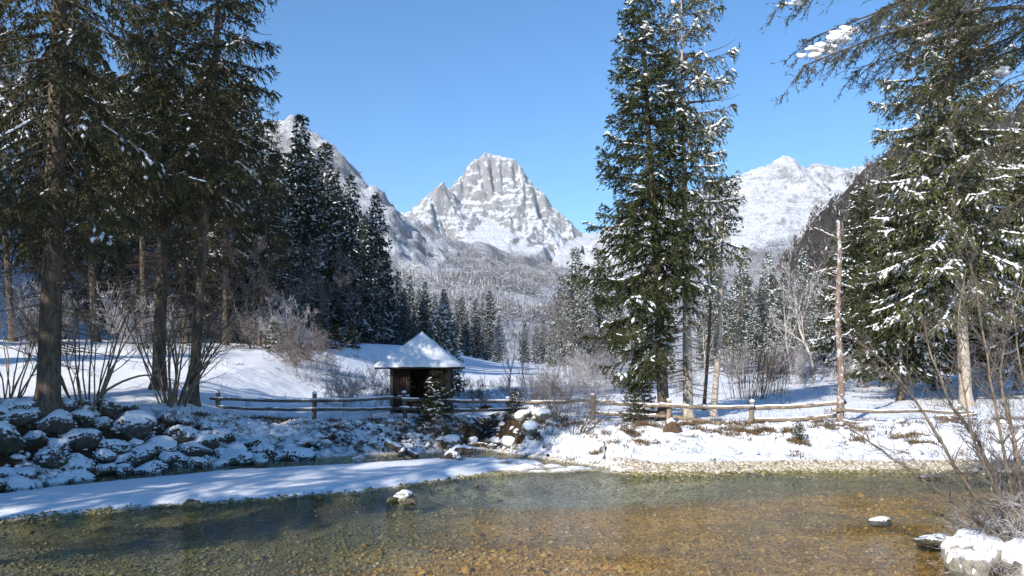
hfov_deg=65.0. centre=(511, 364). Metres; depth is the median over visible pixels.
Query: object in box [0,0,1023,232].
sky
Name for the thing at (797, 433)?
young spruce
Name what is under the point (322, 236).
spruce tree
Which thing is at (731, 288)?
spruce tree
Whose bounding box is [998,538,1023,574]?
boulder
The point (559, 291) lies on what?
spruce tree
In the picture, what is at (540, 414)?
boulder
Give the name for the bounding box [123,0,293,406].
spruce tree
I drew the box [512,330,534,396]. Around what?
birch tree
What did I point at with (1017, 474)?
alder bush
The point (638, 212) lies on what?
spruce tree
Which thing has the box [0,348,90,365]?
snowy ground
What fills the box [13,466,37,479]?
boulder
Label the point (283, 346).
bush
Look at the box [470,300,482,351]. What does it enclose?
spruce tree
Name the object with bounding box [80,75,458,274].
snowy left ridge
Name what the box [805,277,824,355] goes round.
spruce tree
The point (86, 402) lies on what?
boulder
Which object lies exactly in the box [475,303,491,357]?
spruce tree
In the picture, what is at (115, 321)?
bush
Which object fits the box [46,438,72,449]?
boulder
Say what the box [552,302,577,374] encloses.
spruce tree
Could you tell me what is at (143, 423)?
boulder
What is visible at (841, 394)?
dead snag
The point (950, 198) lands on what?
spruce tree
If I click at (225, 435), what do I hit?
boulder
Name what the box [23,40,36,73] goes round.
spruce tree
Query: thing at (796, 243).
crag woods
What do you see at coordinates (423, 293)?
spruce tree
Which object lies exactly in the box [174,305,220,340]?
bush
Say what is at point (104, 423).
boulder
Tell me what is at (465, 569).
riffle pebbles
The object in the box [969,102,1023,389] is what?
spruce tree
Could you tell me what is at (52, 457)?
boulder
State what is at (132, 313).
bush
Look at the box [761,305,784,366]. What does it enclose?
spruce tree
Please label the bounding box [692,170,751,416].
leaning tree
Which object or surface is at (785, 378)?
willow clump
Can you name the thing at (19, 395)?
hazel bush
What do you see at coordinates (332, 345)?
young spruce
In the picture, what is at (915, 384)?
bush
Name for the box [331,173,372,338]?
spruce tree
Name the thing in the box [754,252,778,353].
spruce tree
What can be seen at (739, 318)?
bare tree
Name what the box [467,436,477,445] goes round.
boulder
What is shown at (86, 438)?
boulder
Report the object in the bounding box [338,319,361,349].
young spruce
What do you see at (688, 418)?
fallen rail
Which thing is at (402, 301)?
spruce tree
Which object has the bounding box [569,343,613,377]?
bush
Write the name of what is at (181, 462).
boulder
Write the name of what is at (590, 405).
bush
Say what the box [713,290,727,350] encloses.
spruce tree
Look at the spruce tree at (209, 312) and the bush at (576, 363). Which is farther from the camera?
the bush at (576, 363)
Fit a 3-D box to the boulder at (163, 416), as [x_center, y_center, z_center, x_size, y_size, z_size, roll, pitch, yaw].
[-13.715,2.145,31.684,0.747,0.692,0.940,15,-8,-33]
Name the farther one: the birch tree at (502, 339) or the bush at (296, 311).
the bush at (296, 311)
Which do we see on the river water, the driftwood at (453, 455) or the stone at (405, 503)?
the stone at (405, 503)
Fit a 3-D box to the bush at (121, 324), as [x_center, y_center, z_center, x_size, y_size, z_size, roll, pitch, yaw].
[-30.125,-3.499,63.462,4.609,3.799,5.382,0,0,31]
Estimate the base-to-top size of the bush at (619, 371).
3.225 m
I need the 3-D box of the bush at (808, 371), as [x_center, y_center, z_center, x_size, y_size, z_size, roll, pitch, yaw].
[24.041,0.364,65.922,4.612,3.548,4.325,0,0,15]
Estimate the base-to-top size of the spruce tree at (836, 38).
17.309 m
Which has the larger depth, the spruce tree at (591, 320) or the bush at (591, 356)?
the spruce tree at (591, 320)
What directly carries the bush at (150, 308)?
on the snowy meadow
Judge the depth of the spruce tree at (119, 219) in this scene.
56.31 m
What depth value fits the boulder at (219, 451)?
31.51 m
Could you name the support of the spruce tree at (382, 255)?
on the snowy meadow
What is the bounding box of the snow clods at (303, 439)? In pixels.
[4,404,1022,470]
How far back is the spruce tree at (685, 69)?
37.81 m
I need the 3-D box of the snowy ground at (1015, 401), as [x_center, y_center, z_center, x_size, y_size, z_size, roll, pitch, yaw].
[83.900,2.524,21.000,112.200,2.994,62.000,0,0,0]
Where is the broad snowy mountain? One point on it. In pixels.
(783, 195)
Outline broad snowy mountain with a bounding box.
[580,155,865,278]
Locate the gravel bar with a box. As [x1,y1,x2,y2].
[609,456,1023,483]
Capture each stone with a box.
[184,499,194,502]
[255,458,268,467]
[312,494,322,500]
[351,455,365,462]
[386,497,398,502]
[391,489,414,506]
[399,501,411,505]
[404,498,417,504]
[867,516,890,526]
[912,533,949,549]
[915,474,941,477]
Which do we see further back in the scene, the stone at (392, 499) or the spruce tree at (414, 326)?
the spruce tree at (414, 326)
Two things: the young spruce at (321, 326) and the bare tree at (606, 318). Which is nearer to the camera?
the young spruce at (321, 326)
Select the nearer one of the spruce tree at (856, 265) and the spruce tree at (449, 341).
the spruce tree at (449, 341)
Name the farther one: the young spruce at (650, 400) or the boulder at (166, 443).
the young spruce at (650, 400)
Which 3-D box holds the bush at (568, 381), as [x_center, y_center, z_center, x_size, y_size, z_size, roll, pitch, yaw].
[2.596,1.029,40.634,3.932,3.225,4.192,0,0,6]
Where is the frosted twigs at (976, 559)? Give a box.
[928,517,1020,575]
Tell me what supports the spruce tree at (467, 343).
on the snowy meadow
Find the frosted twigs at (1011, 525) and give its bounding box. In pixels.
[948,490,1023,575]
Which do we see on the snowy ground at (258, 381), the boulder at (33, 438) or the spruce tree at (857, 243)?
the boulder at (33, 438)
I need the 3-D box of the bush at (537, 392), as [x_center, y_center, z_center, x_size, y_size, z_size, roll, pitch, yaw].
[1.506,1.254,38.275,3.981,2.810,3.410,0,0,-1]
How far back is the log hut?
41.61 m
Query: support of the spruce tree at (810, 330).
on the snowy meadow
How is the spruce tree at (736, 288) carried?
on the snowy meadow
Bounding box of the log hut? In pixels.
[374,332,464,413]
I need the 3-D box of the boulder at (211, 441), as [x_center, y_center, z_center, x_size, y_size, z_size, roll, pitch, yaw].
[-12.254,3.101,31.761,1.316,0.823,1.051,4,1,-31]
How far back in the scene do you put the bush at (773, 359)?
87.36 m
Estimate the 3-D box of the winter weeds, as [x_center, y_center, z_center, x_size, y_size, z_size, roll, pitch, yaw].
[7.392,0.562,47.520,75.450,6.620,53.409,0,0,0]
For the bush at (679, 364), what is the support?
on the snowy meadow
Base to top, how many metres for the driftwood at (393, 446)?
0.804 m
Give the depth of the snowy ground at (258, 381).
32.49 m
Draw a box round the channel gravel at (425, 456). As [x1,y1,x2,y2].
[37,444,607,487]
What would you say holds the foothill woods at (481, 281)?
on the wooded foothill at (478, 246)
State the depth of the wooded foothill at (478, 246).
1251.07 m
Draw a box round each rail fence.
[209,390,510,420]
[509,393,976,423]
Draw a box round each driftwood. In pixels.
[384,437,418,457]
[397,446,409,457]
[440,444,475,458]
[448,450,465,459]
[470,442,494,446]
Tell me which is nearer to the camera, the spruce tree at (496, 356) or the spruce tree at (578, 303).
the spruce tree at (578, 303)
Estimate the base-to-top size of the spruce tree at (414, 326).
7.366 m
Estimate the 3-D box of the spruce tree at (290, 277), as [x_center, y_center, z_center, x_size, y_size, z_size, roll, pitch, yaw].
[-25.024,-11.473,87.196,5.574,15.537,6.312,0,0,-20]
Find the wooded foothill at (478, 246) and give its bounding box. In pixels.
[390,223,801,361]
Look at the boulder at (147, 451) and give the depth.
29.20 m
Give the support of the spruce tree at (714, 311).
on the snowy meadow
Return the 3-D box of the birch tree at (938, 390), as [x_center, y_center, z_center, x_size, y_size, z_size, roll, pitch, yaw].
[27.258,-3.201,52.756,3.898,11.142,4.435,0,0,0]
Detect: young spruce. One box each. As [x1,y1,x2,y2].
[261,322,287,351]
[285,328,299,349]
[313,325,330,350]
[327,324,346,350]
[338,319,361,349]
[414,400,435,428]
[415,369,460,422]
[507,388,524,413]
[616,383,650,421]
[629,380,656,419]
[791,421,807,440]
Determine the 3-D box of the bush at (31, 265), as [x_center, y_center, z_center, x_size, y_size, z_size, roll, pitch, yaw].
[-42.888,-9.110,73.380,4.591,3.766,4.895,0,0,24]
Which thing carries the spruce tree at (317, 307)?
on the snowy meadow
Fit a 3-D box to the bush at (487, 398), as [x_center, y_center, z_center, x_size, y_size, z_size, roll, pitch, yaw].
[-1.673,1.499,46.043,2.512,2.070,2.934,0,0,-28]
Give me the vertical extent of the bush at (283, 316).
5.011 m
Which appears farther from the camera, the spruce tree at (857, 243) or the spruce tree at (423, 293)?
the spruce tree at (423, 293)
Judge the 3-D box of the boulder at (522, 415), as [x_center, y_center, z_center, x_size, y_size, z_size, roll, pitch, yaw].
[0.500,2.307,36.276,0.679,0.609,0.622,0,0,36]
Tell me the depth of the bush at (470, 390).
44.25 m
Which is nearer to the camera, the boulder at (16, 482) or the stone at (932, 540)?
the stone at (932, 540)
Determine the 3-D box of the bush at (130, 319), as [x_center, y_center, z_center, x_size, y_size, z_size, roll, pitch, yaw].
[-23.821,-2.822,50.656,5.957,4.886,6.351,0,0,-40]
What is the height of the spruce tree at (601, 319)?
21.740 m
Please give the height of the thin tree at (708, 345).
16.504 m
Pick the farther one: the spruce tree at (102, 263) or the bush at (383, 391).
the spruce tree at (102, 263)
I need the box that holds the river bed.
[0,450,1023,575]
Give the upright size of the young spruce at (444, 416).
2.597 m
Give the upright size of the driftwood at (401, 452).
0.476 m
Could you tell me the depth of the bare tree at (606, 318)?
94.94 m
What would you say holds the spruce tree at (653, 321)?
on the snowy meadow
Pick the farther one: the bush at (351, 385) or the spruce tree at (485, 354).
the spruce tree at (485, 354)
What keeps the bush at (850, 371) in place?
on the snowy meadow
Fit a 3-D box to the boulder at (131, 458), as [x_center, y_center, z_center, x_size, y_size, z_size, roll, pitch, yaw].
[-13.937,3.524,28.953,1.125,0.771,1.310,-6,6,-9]
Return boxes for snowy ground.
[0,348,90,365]
[0,352,1023,575]
[975,398,1023,405]
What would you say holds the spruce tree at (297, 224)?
on the snowy meadow
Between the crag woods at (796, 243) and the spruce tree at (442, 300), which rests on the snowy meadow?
the spruce tree at (442, 300)
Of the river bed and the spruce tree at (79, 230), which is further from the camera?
the spruce tree at (79, 230)
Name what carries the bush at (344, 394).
on the snowy ground at (258, 381)
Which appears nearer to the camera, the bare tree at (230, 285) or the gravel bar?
the gravel bar
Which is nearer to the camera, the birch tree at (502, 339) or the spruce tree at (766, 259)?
the birch tree at (502, 339)
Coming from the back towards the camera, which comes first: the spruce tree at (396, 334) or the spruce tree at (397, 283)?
the spruce tree at (397, 283)
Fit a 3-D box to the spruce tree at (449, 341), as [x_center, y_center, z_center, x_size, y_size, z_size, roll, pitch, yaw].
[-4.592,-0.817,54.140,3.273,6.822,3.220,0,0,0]
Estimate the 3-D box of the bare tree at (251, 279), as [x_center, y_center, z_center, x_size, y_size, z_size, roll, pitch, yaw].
[-20.758,-6.093,65.933,7.890,10.070,5.312,0,0,-37]
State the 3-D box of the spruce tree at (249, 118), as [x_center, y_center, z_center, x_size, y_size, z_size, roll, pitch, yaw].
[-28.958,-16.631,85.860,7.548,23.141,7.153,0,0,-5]
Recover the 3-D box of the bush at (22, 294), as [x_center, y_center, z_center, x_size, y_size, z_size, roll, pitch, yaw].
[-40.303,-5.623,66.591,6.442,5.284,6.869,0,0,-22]
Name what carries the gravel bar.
on the river bed
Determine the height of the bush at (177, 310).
4.582 m
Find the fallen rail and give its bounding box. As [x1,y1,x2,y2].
[673,415,730,426]
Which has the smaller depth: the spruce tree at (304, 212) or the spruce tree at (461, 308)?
the spruce tree at (304, 212)
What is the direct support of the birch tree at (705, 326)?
on the snowy meadow
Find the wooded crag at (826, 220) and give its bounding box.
[752,99,1023,356]
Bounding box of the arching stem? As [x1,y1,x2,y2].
[99,358,191,399]
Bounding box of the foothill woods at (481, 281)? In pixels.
[389,218,800,331]
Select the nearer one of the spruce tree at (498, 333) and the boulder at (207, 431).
the boulder at (207, 431)
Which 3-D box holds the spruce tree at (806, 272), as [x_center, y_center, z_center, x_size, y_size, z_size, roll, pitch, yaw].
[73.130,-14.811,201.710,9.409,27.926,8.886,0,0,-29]
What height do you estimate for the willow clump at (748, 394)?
5.190 m
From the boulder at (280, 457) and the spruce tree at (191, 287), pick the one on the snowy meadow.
the spruce tree at (191, 287)
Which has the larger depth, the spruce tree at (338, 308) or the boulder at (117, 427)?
the spruce tree at (338, 308)
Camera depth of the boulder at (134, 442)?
29.50 m
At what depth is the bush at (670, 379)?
72.17 m
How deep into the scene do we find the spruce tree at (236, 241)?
65.39 m
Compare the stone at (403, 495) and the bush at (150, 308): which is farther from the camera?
the bush at (150, 308)
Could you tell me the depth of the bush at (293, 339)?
54.91 m
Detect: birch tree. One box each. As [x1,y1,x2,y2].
[487,313,536,396]
[506,313,537,393]
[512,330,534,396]
[692,294,725,384]
[745,255,858,381]
[758,263,816,379]
[805,248,860,379]
[918,280,940,396]
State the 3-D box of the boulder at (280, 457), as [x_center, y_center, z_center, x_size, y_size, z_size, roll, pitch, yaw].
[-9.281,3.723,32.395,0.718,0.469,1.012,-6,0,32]
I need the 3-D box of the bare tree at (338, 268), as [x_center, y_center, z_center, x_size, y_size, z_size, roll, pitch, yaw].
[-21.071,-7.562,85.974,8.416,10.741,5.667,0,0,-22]
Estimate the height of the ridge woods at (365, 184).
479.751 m
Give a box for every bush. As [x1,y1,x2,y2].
[0,180,234,410]
[0,257,112,398]
[0,269,71,317]
[0,278,87,343]
[4,308,65,346]
[14,246,41,275]
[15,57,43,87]
[38,306,89,340]
[65,173,380,407]
[89,281,184,355]
[99,302,148,337]
[104,299,170,341]
[114,294,189,323]
[117,303,169,340]
[120,290,203,344]
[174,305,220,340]
[203,309,258,348]
[204,306,243,341]
[232,308,272,343]
[234,312,285,345]
[241,289,317,348]
[251,316,340,381]
[252,302,317,343]
[266,311,350,372]
[272,323,335,365]
[298,352,389,406]
[314,364,368,406]
[351,364,414,406]
[451,373,502,408]
[466,374,510,406]
[490,370,538,398]
[502,363,576,414]
[511,363,575,399]
[520,363,592,424]
[525,355,599,414]
[537,354,634,435]
[557,350,595,376]
[565,358,616,405]
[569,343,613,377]
[575,342,623,384]
[603,351,652,384]
[605,355,642,393]
[649,353,682,387]
[667,348,700,381]
[667,357,712,395]
[701,341,766,383]
[721,347,749,372]
[724,348,794,391]
[749,346,795,377]
[761,337,829,383]
[765,338,807,374]
[778,348,836,388]
[810,210,1023,569]
[810,359,837,381]
[818,350,882,392]
[904,355,930,393]
[938,347,1022,396]
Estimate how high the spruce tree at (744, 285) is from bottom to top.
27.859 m
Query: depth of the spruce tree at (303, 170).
133.57 m
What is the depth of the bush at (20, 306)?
53.30 m
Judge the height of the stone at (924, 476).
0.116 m
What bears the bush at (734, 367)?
on the snowy meadow
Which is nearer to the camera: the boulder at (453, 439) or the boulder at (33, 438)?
the boulder at (33, 438)
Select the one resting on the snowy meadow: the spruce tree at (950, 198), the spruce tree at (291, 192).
the spruce tree at (291, 192)
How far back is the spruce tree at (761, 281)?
119.67 m
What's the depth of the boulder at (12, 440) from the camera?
25.47 m
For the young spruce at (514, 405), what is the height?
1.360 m
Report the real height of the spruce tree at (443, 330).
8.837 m
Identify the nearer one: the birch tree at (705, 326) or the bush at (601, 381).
the bush at (601, 381)
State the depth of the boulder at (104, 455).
28.09 m
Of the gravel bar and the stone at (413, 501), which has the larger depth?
the gravel bar
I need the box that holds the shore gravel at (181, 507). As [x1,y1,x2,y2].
[0,471,525,526]
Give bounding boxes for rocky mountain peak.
[400,152,599,275]
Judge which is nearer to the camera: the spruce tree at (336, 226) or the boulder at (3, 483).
the boulder at (3, 483)
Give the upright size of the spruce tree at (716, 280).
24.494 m
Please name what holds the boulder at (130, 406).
on the snowy ground at (258, 381)
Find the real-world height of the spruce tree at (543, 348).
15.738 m
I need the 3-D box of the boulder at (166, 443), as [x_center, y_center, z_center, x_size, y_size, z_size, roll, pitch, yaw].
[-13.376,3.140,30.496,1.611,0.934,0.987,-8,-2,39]
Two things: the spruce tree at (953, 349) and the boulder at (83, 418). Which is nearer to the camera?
the boulder at (83, 418)
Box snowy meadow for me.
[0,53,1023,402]
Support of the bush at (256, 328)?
on the snowy meadow
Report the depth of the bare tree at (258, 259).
64.94 m
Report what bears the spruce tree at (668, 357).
on the snowy meadow
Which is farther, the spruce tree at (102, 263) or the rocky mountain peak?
the rocky mountain peak
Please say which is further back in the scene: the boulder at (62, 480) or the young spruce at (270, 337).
the young spruce at (270, 337)
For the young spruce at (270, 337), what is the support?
on the snowy meadow
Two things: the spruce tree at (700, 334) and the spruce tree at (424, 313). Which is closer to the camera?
the spruce tree at (700, 334)
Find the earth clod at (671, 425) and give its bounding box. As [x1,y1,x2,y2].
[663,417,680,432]
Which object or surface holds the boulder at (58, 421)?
on the snowy ground at (258, 381)
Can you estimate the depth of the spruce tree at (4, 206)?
55.64 m
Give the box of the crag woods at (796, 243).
[751,99,1022,311]
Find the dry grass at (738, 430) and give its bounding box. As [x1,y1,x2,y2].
[0,397,1023,466]
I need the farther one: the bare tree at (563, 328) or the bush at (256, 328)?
the bare tree at (563, 328)
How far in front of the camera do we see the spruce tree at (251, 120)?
88.07 m
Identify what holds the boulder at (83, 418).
on the snowy ground at (258, 381)
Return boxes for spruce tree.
[0,0,214,417]
[0,9,43,341]
[1,46,20,100]
[11,5,118,338]
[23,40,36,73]
[41,0,131,341]
[66,67,139,326]
[79,0,240,391]
[98,140,167,324]
[101,0,189,348]
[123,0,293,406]
[132,56,222,342]
[167,59,249,328]
[168,123,235,338]
[189,18,265,345]
[193,190,237,338]
[209,120,277,340]
[213,171,274,342]
[222,95,275,282]
[229,103,268,235]
[232,82,272,210]
[234,188,290,343]
[238,64,275,200]
[238,98,294,346]
[267,149,302,304]
[272,190,306,327]
[279,113,333,329]
[281,143,305,230]
[284,147,328,266]
[291,142,354,338]
[291,182,327,315]
[295,147,328,258]
[310,272,330,333]
[318,183,349,334]
[326,172,348,256]
[327,293,343,340]
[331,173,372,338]
[339,214,385,343]
[341,205,358,290]
[360,192,403,343]
[370,273,386,343]
[371,230,396,342]
[382,317,392,344]
[384,257,399,343]
[391,307,398,344]
[393,272,404,318]
[395,288,412,344]
[398,307,411,344]
[405,275,418,323]
[406,308,412,339]
[410,309,418,338]
[413,282,433,336]
[414,290,421,318]
[414,295,430,336]
[429,296,437,330]
[429,316,435,337]
[430,303,466,395]
[434,289,451,348]
[434,304,451,348]
[453,301,462,349]
[453,320,459,350]
[457,296,467,350]
[460,314,473,353]
[461,319,473,356]
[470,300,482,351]
[470,315,482,357]
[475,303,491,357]
[480,320,492,360]
[482,290,498,357]
[491,315,507,361]
[491,333,500,362]
[517,320,530,363]
[530,325,542,363]
[537,320,549,363]
[544,324,560,371]
[545,276,573,369]
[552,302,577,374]
[557,247,598,342]
[564,287,594,375]
[568,0,710,420]
[570,283,598,371]
[580,301,602,370]
[587,253,606,335]
[589,256,610,370]
[598,287,632,360]
[601,303,627,362]
[625,258,654,355]
[632,312,649,363]
[652,0,740,417]
[664,303,677,364]
[692,302,714,369]
[695,251,729,345]
[706,282,726,365]
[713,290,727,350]
[715,290,740,368]
[725,253,761,370]
[725,277,748,355]
[738,265,752,335]
[740,301,766,373]
[752,277,775,368]
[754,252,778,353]
[756,0,1023,246]
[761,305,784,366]
[765,272,801,358]
[773,285,791,358]
[786,292,809,359]
[792,250,814,306]
[792,276,811,325]
[794,292,812,361]
[804,308,826,373]
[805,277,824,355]
[806,271,833,367]
[808,184,896,386]
[823,257,855,358]
[842,250,866,355]
[844,165,957,400]
[846,0,1023,406]
[880,185,987,389]
[953,186,1020,379]
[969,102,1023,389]
[969,145,1023,379]
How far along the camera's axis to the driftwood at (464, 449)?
31.04 m
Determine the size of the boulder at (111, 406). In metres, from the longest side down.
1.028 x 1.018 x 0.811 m
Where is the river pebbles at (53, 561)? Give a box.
[0,473,1023,575]
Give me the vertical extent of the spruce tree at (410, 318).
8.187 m
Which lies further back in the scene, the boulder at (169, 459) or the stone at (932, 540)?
the boulder at (169, 459)
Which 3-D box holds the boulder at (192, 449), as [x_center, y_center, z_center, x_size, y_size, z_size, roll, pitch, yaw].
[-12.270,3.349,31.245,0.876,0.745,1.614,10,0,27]
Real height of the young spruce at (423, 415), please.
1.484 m
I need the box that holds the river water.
[0,450,1023,575]
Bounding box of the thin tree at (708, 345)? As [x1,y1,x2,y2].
[690,117,729,410]
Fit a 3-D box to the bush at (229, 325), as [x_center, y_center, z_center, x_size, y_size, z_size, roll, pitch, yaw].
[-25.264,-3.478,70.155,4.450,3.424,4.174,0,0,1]
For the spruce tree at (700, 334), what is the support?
on the snowy meadow
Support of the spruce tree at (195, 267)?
on the snowy meadow
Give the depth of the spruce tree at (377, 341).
118.25 m
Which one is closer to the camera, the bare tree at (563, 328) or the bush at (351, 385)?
the bush at (351, 385)
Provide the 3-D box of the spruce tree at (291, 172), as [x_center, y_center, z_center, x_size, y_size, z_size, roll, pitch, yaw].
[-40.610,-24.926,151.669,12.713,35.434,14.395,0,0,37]
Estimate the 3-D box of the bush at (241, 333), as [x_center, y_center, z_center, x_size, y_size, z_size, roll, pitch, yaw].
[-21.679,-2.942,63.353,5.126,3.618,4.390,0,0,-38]
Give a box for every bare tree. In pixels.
[195,222,250,342]
[206,226,298,348]
[216,234,279,348]
[261,257,332,341]
[286,242,352,335]
[289,234,349,344]
[337,259,388,337]
[505,300,554,375]
[533,292,585,376]
[547,288,595,378]
[555,304,614,376]
[725,295,765,355]
[737,288,767,369]
[788,283,846,361]
[822,264,868,324]
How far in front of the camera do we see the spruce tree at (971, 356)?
71.55 m
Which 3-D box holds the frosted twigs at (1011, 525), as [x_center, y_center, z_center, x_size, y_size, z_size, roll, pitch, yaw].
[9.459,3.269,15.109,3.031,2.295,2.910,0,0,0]
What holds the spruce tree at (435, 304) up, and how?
on the snowy meadow
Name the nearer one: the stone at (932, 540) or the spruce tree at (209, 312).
the stone at (932, 540)
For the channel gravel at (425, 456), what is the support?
on the river bed
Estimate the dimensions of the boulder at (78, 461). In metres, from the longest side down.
1.469 x 1.076 x 1.029 m
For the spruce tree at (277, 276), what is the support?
on the snowy meadow
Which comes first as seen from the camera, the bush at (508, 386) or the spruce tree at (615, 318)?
the bush at (508, 386)
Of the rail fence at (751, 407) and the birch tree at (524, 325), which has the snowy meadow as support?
the birch tree at (524, 325)
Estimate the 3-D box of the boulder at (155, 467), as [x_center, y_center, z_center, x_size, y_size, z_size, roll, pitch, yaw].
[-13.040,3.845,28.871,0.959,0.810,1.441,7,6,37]
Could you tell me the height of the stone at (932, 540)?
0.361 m
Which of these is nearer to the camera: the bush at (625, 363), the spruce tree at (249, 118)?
the bush at (625, 363)
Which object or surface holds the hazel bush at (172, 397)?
on the snowy ground at (258, 381)
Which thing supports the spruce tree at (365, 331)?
on the snowy meadow
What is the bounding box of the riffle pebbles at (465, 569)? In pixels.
[280,483,1022,575]
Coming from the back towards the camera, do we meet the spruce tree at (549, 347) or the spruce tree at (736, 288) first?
the spruce tree at (549, 347)
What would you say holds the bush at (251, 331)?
on the snowy meadow
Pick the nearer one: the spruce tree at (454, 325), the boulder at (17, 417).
the boulder at (17, 417)
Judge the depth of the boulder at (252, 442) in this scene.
32.70 m
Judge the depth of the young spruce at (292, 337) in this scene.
65.88 m
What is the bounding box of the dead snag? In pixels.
[803,220,855,423]
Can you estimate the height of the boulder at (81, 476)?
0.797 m
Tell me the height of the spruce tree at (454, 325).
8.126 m
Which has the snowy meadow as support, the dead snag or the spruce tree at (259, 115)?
the spruce tree at (259, 115)
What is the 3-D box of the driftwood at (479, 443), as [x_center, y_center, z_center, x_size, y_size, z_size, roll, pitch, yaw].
[-1.240,3.365,33.892,1.176,0.192,0.263,0,0,21]
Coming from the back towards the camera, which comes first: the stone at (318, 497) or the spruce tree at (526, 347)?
the spruce tree at (526, 347)
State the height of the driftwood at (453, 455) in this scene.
0.684 m
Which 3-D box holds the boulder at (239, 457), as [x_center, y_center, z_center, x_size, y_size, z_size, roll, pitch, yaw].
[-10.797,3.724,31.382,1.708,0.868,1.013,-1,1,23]
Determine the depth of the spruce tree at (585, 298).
140.67 m
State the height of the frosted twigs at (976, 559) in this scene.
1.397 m
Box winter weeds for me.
[0,337,1022,467]
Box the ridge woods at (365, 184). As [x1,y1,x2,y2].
[259,113,462,275]
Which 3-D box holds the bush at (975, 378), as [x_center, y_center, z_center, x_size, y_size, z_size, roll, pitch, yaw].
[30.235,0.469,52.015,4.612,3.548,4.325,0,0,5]
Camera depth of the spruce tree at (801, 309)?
121.65 m
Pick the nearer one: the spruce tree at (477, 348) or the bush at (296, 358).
the bush at (296, 358)
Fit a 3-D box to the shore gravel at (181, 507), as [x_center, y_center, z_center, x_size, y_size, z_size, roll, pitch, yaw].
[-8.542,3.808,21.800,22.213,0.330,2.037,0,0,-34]
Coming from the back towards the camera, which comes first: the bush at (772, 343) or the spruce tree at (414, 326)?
the spruce tree at (414, 326)
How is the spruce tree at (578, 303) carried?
on the snowy meadow
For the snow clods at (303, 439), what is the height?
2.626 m
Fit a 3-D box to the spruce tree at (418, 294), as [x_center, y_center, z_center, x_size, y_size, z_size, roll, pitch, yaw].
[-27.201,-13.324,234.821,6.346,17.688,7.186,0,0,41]
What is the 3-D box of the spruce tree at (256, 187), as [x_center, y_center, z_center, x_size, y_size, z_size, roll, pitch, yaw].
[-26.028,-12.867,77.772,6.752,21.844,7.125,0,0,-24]
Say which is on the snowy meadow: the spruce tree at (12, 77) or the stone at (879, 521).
the spruce tree at (12, 77)
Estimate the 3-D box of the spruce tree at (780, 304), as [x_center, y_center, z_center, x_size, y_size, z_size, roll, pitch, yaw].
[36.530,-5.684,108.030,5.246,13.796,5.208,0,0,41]
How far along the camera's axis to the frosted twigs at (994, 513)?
15.80 m
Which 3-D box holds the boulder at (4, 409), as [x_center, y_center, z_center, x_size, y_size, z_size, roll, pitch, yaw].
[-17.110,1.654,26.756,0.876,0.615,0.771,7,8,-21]
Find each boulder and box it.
[0,398,37,410]
[0,405,8,414]
[0,407,41,426]
[0,420,16,428]
[0,422,26,453]
[0,466,15,477]
[0,478,7,492]
[3,474,43,492]
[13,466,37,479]
[22,430,48,446]
[32,444,70,468]
[33,409,74,434]
[43,475,74,486]
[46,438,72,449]
[55,469,95,483]
[58,428,104,449]
[58,453,99,477]
[62,398,77,411]
[70,409,93,427]
[77,398,91,408]
[91,448,116,463]
[94,416,111,430]
[95,397,121,415]
[95,439,132,454]
[97,463,115,476]
[112,423,130,431]
[114,452,138,467]
[114,463,133,478]
[116,410,157,439]
[119,402,138,411]
[128,438,145,447]
[130,441,160,465]
[133,460,168,475]
[147,435,178,451]
[154,451,188,468]
[156,410,173,424]
[157,453,179,468]
[163,424,198,444]
[176,417,190,425]
[178,441,213,456]
[185,457,209,470]
[193,433,219,449]
[199,430,211,433]
[211,427,235,443]
[211,459,229,469]
[214,447,225,457]
[217,449,255,466]
[226,442,248,451]
[244,438,266,450]
[251,442,278,460]
[253,452,272,465]
[274,451,286,461]
[281,446,315,461]
[443,434,460,445]
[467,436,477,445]
[500,436,514,448]
[514,409,531,421]
[522,420,538,435]
[535,408,551,420]
[940,528,1004,575]
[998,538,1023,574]
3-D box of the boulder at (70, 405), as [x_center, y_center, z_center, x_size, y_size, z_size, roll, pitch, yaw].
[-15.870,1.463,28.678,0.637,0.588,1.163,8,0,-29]
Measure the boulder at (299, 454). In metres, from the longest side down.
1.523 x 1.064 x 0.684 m
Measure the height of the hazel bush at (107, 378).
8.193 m
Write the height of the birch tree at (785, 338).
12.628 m
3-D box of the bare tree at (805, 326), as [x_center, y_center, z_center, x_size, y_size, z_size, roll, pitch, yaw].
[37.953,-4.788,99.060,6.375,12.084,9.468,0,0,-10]
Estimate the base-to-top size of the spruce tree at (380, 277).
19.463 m
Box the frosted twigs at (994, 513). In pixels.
[928,463,1023,548]
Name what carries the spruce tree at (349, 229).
on the snowy meadow
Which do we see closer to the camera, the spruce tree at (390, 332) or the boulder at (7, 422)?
the boulder at (7, 422)
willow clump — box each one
[712,321,780,399]
[749,341,794,393]
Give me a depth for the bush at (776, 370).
62.10 m
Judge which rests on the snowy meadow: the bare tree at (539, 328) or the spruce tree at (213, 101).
the bare tree at (539, 328)
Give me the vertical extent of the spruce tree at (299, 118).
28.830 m
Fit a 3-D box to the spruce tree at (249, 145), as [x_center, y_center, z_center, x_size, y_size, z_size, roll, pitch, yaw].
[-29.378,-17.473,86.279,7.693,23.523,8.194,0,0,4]
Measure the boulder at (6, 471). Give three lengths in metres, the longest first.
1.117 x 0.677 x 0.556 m

